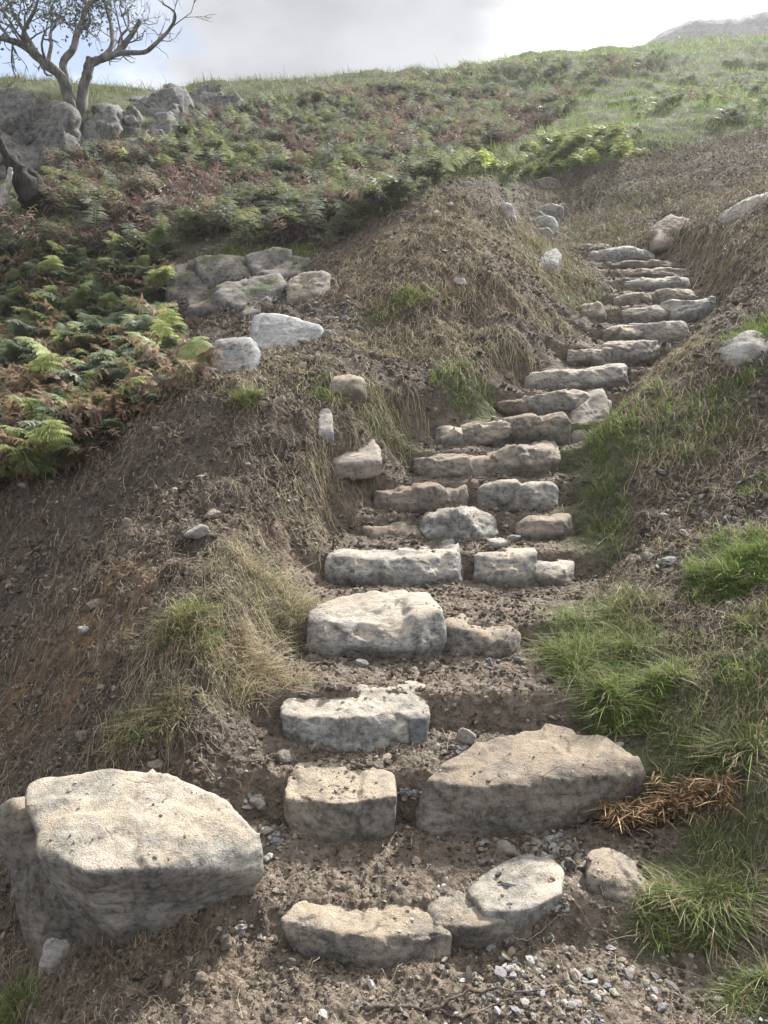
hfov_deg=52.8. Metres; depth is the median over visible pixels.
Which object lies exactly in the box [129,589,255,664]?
grass tuft
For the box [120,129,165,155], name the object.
crag rock
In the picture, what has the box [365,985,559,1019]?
dead root
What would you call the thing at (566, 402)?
step stone
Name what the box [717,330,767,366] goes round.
rock
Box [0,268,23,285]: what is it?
bracken plant
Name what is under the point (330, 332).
loose stone
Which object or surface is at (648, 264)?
step stone
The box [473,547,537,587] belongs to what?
step stone
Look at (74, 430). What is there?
bracken plant
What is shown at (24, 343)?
bracken plant
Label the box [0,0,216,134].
bare tree
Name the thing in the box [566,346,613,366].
step stone
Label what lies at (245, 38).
sky
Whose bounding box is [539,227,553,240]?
step stone
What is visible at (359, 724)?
step stone
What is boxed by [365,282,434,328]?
grass tuft
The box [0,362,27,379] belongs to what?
bracken plant
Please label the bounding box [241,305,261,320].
outcrop rock
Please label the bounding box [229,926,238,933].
loose stone
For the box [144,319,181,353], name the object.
bracken plant
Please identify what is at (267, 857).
loose stone
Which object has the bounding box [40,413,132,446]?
bracken plant
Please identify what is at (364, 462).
rock
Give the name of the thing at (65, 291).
bracken plant
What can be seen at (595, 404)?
kerb stone
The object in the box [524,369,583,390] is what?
step stone
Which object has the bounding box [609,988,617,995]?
loose stone
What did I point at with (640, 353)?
step stone
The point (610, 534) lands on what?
dead root
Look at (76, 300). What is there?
bracken plant
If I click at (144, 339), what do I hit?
bracken plant
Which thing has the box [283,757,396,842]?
step stone
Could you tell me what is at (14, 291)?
bracken plant
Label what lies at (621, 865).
rock
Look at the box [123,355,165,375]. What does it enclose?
bracken plant
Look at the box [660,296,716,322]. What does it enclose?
step stone
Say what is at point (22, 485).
loose stone
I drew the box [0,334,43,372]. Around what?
bracken plant
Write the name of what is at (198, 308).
outcrop rock
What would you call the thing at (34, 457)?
bracken plant
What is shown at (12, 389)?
bracken plant
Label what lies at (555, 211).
step stone
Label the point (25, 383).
bracken plant
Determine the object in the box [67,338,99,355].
bracken plant
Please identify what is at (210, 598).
roots
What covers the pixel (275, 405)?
dead twig
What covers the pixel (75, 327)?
bracken plant
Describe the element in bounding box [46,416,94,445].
bracken plant
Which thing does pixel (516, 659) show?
loose stone
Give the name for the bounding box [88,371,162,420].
bracken plant
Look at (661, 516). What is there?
loose stone
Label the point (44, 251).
bracken plant
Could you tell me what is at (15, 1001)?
grass tuft
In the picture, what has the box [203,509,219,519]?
loose stone
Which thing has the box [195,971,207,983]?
loose stone
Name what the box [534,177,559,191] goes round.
step stone
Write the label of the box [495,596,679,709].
grass tuft
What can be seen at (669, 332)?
step stone
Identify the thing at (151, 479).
dead root
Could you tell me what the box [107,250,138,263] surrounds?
bracken plant
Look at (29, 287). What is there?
bracken plant
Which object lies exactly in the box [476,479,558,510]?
step stone
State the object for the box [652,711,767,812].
grass tuft
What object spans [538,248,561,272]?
rock
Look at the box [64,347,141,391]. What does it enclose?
bracken plant
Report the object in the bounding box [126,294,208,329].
bracken plant
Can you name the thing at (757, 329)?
grass tuft
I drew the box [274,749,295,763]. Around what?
loose stone
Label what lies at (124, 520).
loose stone
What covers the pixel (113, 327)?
bracken plant
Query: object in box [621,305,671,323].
step stone
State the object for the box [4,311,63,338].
bracken plant
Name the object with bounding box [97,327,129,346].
bracken plant
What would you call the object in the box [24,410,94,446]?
bracken plant
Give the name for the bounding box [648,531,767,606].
grass tuft
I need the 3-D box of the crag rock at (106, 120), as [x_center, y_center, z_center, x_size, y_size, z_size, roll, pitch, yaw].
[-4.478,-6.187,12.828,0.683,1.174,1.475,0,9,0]
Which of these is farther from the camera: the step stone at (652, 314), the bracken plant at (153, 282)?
the bracken plant at (153, 282)
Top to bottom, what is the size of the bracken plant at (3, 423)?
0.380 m
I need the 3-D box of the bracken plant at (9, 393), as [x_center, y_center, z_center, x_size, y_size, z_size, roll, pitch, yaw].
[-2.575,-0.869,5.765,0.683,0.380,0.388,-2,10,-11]
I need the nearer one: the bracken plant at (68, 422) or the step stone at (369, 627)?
the step stone at (369, 627)
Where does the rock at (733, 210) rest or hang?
on the ground at (576, 458)
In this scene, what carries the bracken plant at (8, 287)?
on the ground at (576, 458)
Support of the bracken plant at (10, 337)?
on the ground at (576, 458)
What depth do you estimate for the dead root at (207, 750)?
2.70 m
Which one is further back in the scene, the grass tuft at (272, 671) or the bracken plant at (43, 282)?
the bracken plant at (43, 282)
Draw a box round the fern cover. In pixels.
[463,120,649,179]
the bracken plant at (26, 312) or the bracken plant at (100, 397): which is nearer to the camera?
the bracken plant at (100, 397)
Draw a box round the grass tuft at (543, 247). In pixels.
[511,217,583,266]
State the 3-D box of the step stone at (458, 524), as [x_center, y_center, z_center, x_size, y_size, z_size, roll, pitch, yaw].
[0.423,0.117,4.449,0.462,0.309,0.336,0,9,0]
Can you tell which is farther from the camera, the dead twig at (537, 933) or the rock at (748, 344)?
the rock at (748, 344)
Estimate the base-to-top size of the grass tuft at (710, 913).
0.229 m
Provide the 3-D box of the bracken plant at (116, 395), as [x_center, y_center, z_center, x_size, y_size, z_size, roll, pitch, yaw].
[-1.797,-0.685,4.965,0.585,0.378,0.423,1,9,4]
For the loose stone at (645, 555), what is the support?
on the ground at (576, 458)
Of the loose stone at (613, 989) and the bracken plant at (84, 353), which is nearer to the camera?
the loose stone at (613, 989)
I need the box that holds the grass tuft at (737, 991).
[653,928,767,1023]
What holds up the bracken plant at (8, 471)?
on the ground at (576, 458)
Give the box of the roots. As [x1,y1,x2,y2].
[0,218,739,1023]
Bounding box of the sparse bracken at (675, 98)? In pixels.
[629,69,767,130]
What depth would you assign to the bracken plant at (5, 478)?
4.97 m
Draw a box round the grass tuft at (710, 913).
[598,845,767,973]
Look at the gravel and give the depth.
2.30 m
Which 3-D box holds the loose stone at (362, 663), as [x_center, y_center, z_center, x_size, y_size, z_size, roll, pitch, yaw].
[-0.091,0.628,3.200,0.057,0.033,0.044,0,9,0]
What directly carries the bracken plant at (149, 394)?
on the ground at (576, 458)
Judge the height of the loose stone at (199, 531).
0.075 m
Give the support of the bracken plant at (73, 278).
on the ground at (576, 458)
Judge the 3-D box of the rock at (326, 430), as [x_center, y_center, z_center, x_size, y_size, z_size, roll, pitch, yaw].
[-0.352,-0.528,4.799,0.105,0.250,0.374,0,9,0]
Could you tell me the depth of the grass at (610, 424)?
3.63 m
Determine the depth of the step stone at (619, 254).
8.52 m
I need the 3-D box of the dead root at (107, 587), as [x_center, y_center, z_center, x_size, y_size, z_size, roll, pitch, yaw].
[-1.200,0.325,3.610,0.235,0.135,0.045,0,9,2]
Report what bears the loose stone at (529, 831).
on the ground at (576, 458)
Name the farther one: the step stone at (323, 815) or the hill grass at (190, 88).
the hill grass at (190, 88)
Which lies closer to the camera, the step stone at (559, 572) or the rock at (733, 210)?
the step stone at (559, 572)
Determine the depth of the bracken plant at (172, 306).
7.28 m
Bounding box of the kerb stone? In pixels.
[568,388,611,443]
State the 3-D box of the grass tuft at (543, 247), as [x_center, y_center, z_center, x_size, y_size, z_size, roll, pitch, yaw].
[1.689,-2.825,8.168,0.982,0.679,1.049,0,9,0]
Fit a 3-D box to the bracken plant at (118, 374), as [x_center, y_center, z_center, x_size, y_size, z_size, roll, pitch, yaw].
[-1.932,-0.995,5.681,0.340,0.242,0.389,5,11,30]
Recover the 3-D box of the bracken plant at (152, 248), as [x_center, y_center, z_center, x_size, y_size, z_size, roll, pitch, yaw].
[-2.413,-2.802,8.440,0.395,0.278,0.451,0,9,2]
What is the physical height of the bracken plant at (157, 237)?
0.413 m
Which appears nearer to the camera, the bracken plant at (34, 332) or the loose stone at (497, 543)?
the loose stone at (497, 543)
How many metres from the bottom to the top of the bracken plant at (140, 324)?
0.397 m
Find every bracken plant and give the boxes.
[0,244,47,264]
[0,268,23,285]
[0,274,21,291]
[0,282,27,291]
[0,286,19,295]
[0,299,16,316]
[0,300,20,317]
[0,323,16,344]
[0,326,15,341]
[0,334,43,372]
[0,353,62,391]
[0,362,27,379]
[0,364,47,397]
[0,370,74,407]
[0,377,11,392]
[0,389,34,423]
[0,397,30,420]
[0,413,99,476]
[0,417,21,443]
[0,426,83,490]
[0,428,84,481]
[0,438,31,484]
[0,460,46,488]
[0,476,13,489]
[1,249,41,275]
[2,420,79,484]
[3,286,27,299]
[3,381,32,398]
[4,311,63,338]
[4,383,58,420]
[8,296,39,313]
[9,314,44,327]
[10,285,57,315]
[11,314,56,341]
[12,306,56,322]
[13,334,56,352]
[14,336,84,369]
[17,234,50,258]
[23,256,69,285]
[24,278,67,294]
[24,312,62,340]
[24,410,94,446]
[26,255,67,286]
[26,317,43,326]
[30,274,54,293]
[30,292,83,321]
[32,299,101,325]
[33,325,97,353]
[34,241,57,256]
[34,388,105,420]
[37,280,92,320]
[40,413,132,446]
[43,402,105,430]
[46,371,114,397]
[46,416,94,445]
[47,447,111,466]
[48,268,76,284]
[49,266,87,286]
[50,244,78,257]
[53,356,81,380]
[53,402,111,425]
[54,271,100,299]
[56,376,152,428]
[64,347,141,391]
[64,409,125,446]
[67,323,79,332]
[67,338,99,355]
[70,265,103,281]
[71,378,146,418]
[75,348,90,358]
[77,273,111,286]
[84,387,111,408]
[87,275,123,296]
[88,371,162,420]
[91,381,132,402]
[93,315,139,335]
[96,296,124,315]
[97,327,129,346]
[97,335,136,359]
[98,271,122,286]
[99,303,174,336]
[101,361,146,382]
[102,240,140,257]
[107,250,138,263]
[114,356,187,406]
[114,383,159,404]
[115,279,141,294]
[117,314,137,335]
[118,333,172,374]
[119,277,135,287]
[119,307,177,335]
[120,359,152,380]
[122,219,168,249]
[122,331,180,370]
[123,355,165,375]
[124,300,138,310]
[124,304,138,314]
[125,255,151,271]
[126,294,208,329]
[128,269,174,301]
[143,239,181,267]
[143,308,190,338]
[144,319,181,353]
[145,291,164,302]
[150,336,227,385]
[152,255,197,269]
[158,300,181,316]
[166,329,223,375]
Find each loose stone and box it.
[17,482,28,488]
[75,730,87,741]
[77,625,89,634]
[86,598,99,609]
[122,518,131,523]
[146,759,164,769]
[184,524,209,538]
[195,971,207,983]
[196,474,204,480]
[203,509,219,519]
[220,933,230,938]
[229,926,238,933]
[249,797,265,809]
[261,826,273,834]
[263,853,272,861]
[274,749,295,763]
[297,338,308,343]
[298,362,305,368]
[308,741,321,752]
[310,319,320,324]
[322,329,335,339]
[355,659,368,667]
[411,856,421,864]
[455,278,465,284]
[456,728,475,744]
[487,537,506,548]
[496,839,520,857]
[507,535,520,541]
[513,656,521,662]
[524,829,533,833]
[541,929,554,943]
[563,857,575,869]
[587,979,597,986]
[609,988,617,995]
[642,552,653,560]
[656,513,667,519]
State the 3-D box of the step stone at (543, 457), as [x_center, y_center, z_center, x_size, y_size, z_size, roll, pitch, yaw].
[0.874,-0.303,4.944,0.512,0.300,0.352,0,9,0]
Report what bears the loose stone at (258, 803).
on the ground at (576, 458)
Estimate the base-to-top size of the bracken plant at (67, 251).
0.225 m
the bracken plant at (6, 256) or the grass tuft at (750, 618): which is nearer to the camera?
the grass tuft at (750, 618)
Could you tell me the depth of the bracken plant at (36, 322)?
7.62 m
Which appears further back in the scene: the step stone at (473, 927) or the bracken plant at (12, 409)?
the bracken plant at (12, 409)
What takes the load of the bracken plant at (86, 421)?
on the ground at (576, 458)
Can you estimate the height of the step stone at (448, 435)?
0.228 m
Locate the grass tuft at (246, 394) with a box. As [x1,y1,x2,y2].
[213,379,269,414]
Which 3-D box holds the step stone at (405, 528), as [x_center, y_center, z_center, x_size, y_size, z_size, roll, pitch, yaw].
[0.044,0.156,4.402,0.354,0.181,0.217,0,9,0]
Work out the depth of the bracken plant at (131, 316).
6.89 m
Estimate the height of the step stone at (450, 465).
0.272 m
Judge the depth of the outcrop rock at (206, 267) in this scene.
7.83 m
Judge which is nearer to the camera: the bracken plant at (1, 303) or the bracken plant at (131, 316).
the bracken plant at (131, 316)
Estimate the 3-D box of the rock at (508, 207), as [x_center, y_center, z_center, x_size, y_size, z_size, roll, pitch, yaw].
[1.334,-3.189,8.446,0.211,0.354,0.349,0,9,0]
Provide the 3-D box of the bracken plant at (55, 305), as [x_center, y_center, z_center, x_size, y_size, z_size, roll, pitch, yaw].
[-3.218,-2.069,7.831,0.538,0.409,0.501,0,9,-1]
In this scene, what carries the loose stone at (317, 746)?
on the ground at (576, 458)
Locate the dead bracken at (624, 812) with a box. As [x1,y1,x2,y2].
[585,757,760,832]
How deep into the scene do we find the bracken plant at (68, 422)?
4.99 m
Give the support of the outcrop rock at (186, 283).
on the ground at (576, 458)
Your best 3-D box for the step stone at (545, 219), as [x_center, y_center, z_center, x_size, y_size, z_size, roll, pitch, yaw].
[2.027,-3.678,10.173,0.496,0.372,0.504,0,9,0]
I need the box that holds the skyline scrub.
[393,45,669,87]
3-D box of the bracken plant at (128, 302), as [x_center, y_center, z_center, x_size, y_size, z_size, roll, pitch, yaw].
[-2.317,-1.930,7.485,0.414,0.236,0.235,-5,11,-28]
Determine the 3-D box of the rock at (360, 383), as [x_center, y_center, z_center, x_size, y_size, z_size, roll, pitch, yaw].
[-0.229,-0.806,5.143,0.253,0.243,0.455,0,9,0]
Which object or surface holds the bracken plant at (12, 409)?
on the ground at (576, 458)
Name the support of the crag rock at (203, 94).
on the ground at (576, 458)
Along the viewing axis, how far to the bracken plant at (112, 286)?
7.94 m
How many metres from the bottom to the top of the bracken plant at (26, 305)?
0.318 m
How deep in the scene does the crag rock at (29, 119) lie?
11.53 m
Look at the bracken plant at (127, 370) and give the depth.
5.60 m
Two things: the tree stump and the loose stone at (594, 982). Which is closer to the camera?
the loose stone at (594, 982)
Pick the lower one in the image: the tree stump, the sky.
the tree stump
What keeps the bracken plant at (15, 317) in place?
on the ground at (576, 458)
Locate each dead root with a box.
[102,569,148,595]
[148,476,199,507]
[182,747,277,762]
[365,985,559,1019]
[597,511,626,544]
[734,419,756,445]
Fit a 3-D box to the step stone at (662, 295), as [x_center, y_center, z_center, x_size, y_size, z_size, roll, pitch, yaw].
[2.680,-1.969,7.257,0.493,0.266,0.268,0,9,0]
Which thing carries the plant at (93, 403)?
on the ground at (576, 458)
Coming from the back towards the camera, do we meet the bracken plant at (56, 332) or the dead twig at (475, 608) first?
the bracken plant at (56, 332)
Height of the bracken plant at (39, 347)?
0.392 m
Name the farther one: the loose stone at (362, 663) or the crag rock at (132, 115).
the crag rock at (132, 115)
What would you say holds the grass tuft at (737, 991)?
on the ground at (576, 458)
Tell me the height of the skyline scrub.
6.050 m
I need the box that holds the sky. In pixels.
[0,0,767,90]
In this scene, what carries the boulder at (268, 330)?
on the ground at (576, 458)
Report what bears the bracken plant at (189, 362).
on the ground at (576, 458)
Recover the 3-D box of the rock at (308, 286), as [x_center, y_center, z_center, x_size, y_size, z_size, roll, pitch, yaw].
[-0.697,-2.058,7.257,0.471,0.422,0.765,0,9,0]
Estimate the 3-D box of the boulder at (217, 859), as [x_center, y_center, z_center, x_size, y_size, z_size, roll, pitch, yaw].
[-0.746,1.069,2.371,0.576,0.491,0.617,-6,11,-32]
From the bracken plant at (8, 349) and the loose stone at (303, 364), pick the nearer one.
the loose stone at (303, 364)
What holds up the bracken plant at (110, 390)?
on the ground at (576, 458)
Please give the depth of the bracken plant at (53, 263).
8.18 m
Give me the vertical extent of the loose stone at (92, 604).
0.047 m
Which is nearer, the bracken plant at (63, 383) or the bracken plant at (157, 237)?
the bracken plant at (63, 383)
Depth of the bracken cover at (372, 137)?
11.32 m
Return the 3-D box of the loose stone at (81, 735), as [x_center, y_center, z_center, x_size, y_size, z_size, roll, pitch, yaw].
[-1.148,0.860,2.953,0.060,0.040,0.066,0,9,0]
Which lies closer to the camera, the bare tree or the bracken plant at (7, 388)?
the bracken plant at (7, 388)
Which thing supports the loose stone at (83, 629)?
on the ground at (576, 458)
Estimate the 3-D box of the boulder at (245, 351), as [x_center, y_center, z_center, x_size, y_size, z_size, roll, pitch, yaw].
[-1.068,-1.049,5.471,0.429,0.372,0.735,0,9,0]
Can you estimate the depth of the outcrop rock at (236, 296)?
7.15 m
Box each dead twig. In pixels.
[256,397,294,418]
[450,607,503,614]
[512,913,572,940]
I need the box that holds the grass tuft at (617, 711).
[519,648,731,744]
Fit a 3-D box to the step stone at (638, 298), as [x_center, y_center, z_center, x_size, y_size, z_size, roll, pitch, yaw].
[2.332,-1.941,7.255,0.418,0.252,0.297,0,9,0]
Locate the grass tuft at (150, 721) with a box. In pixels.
[52,678,227,766]
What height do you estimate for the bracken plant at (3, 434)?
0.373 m
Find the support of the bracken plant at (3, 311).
on the ground at (576, 458)
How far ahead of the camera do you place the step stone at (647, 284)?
7.51 m
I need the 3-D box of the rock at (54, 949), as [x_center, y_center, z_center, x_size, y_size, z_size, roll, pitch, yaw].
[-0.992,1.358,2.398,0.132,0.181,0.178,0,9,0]
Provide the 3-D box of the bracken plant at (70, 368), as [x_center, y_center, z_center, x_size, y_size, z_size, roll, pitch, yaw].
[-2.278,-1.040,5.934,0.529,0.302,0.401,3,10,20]
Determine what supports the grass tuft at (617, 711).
on the ground at (576, 458)
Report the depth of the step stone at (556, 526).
4.34 m
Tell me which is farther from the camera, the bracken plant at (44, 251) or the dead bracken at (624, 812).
the bracken plant at (44, 251)
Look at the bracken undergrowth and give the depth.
7.26 m
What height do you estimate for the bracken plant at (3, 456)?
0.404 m
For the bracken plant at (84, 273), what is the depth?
8.32 m
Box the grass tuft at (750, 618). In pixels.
[693,593,767,638]
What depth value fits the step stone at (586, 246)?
8.85 m
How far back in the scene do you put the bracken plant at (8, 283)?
8.39 m
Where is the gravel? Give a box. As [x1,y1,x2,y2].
[0,191,767,1023]
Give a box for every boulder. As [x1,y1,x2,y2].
[0,796,80,968]
[25,768,263,948]
[199,337,260,375]
[251,313,323,349]
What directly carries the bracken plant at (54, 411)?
on the ground at (576, 458)
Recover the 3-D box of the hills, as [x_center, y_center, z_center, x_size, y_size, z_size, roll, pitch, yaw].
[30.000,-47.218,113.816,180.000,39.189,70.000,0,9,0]
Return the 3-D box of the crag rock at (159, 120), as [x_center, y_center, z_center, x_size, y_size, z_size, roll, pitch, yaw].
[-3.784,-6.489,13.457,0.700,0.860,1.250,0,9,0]
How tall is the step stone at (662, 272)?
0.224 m
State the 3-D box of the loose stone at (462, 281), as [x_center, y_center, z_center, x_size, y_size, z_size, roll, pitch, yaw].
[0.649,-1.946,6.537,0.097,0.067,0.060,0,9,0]
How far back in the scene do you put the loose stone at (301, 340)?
5.81 m
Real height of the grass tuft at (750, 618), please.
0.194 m
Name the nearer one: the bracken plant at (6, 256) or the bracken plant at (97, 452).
the bracken plant at (97, 452)
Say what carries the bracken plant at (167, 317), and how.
on the ground at (576, 458)
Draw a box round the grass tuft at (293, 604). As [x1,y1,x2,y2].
[221,542,356,661]
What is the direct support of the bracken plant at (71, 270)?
on the ground at (576, 458)
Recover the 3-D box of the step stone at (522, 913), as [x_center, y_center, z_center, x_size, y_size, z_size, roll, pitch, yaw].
[0.408,1.206,2.354,0.336,0.206,0.206,-5,11,-28]
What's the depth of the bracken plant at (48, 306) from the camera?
7.55 m
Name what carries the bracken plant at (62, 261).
on the ground at (576, 458)
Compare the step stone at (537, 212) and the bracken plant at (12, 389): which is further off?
the step stone at (537, 212)
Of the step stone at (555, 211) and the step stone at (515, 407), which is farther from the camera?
the step stone at (555, 211)
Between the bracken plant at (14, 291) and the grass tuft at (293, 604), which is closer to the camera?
the grass tuft at (293, 604)
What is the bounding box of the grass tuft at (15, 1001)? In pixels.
[0,963,53,1023]
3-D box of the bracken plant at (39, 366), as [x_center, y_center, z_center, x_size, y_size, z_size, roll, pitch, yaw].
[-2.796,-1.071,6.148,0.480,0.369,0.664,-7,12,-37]
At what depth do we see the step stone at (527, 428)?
5.09 m
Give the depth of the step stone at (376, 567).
4.00 m
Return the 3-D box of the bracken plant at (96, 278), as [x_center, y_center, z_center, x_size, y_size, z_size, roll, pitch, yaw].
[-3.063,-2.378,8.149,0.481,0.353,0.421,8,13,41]
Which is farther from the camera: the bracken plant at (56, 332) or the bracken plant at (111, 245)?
the bracken plant at (111, 245)
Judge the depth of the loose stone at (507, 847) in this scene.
2.49 m
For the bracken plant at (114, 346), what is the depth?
6.29 m
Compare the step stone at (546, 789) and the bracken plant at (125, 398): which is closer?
the step stone at (546, 789)
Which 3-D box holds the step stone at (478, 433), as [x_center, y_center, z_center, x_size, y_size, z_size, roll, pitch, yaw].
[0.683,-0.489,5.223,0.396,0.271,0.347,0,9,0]
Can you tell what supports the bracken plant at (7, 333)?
on the ground at (576, 458)
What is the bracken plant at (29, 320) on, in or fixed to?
on the ground at (576, 458)
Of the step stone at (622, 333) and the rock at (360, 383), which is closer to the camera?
the rock at (360, 383)
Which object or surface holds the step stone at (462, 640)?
on the ground at (576, 458)
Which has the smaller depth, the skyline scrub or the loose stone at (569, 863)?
the loose stone at (569, 863)
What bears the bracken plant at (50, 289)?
on the ground at (576, 458)
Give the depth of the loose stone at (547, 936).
2.23 m
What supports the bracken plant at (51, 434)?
on the ground at (576, 458)
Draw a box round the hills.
[122,11,767,88]
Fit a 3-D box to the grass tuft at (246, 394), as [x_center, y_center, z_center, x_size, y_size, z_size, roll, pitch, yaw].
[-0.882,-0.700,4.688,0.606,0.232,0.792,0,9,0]
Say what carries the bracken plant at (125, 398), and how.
on the ground at (576, 458)
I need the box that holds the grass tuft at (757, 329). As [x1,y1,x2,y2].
[723,317,767,345]
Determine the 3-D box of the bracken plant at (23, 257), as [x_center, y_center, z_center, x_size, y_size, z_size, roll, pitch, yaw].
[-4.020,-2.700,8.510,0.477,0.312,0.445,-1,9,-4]
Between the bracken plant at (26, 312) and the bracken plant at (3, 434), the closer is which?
the bracken plant at (3, 434)
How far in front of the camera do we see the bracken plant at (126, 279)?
8.03 m
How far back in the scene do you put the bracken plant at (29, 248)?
8.53 m
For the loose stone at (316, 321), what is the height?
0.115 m
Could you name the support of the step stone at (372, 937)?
on the ground at (576, 458)
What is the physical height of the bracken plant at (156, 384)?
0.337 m
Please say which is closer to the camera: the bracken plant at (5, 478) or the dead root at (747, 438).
the dead root at (747, 438)
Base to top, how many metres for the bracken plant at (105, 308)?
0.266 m
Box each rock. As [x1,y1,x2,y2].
[0,87,85,178]
[37,937,69,978]
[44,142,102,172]
[82,102,124,140]
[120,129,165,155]
[121,105,143,132]
[130,83,195,122]
[146,111,179,134]
[165,260,208,303]
[184,292,219,319]
[188,84,240,120]
[193,254,251,285]
[213,273,286,312]
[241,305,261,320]
[245,247,310,278]
[286,270,330,306]
[318,406,333,444]
[329,374,366,405]
[332,439,381,480]
[500,202,516,224]
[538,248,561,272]
[580,301,606,322]
[585,847,648,902]
[647,214,690,252]
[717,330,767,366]
[718,192,767,226]
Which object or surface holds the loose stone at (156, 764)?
on the ground at (576, 458)
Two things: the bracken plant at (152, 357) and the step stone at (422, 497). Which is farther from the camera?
the bracken plant at (152, 357)
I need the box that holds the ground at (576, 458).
[0,36,767,1023]
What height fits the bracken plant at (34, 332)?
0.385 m
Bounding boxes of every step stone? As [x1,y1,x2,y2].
[280,681,429,752]
[280,900,451,969]
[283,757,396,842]
[305,590,446,661]
[324,539,463,586]
[361,521,421,539]
[373,482,468,512]
[412,453,487,478]
[415,723,645,838]
[418,506,498,542]
[427,888,514,949]
[434,425,464,446]
[444,613,520,658]
[460,420,512,446]
[467,854,564,936]
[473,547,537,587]
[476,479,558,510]
[484,440,560,477]
[496,399,530,416]
[502,411,570,444]
[515,513,573,540]
[521,389,589,415]
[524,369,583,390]
[525,210,544,218]
[531,215,558,231]
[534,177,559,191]
[534,560,574,586]
[536,203,563,223]
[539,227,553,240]
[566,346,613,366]
[569,244,611,250]
[577,363,628,390]
[587,246,654,262]
[601,340,659,366]
[602,325,644,341]
[611,259,682,269]
[613,292,652,305]
[618,267,690,277]
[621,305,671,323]
[622,276,690,291]
[629,321,689,343]
[647,288,698,304]
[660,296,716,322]
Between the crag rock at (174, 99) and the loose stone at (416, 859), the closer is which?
the loose stone at (416, 859)
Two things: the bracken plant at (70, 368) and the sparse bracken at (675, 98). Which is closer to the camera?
the bracken plant at (70, 368)
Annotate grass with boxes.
[0,25,767,246]
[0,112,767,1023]
[0,186,767,1023]
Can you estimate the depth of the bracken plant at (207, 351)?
5.13 m
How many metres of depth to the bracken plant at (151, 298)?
7.77 m
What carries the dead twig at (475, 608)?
on the ground at (576, 458)
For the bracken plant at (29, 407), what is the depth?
5.22 m
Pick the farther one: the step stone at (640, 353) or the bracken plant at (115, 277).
the bracken plant at (115, 277)
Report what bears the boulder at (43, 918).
on the ground at (576, 458)
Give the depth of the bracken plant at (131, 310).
7.38 m
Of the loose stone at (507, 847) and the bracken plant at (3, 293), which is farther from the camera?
the bracken plant at (3, 293)
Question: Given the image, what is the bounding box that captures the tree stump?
[0,138,53,210]
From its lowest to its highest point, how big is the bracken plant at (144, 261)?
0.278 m
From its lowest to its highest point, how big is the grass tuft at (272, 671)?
0.375 m
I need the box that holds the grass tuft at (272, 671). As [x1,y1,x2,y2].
[179,615,329,718]
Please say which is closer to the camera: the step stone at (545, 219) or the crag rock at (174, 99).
the step stone at (545, 219)
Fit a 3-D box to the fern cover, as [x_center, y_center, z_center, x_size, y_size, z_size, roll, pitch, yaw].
[3.114,-6.156,12.886,2.458,1.556,3.820,5,11,30]
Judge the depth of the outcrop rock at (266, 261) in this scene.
7.86 m
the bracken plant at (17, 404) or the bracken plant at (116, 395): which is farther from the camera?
the bracken plant at (17, 404)
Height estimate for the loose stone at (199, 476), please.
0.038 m
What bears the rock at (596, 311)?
on the ground at (576, 458)
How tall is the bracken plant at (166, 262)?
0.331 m
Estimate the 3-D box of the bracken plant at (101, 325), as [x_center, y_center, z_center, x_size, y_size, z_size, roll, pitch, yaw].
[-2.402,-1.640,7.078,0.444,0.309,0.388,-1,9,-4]
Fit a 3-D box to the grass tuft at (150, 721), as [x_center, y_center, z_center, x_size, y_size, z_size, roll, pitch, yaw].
[-0.901,0.796,2.787,0.567,0.311,0.518,5,11,29]
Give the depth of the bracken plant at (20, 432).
4.74 m
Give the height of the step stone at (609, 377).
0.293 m
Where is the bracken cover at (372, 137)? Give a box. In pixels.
[0,72,584,263]
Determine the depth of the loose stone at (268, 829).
2.54 m
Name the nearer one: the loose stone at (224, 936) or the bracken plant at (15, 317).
the loose stone at (224, 936)
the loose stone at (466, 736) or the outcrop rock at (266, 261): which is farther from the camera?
the outcrop rock at (266, 261)
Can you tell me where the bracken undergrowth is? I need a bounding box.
[0,230,184,474]
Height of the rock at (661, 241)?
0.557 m
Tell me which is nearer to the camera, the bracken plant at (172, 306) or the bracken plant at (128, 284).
the bracken plant at (172, 306)
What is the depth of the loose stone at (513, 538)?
4.31 m
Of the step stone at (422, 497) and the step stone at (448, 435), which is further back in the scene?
the step stone at (448, 435)

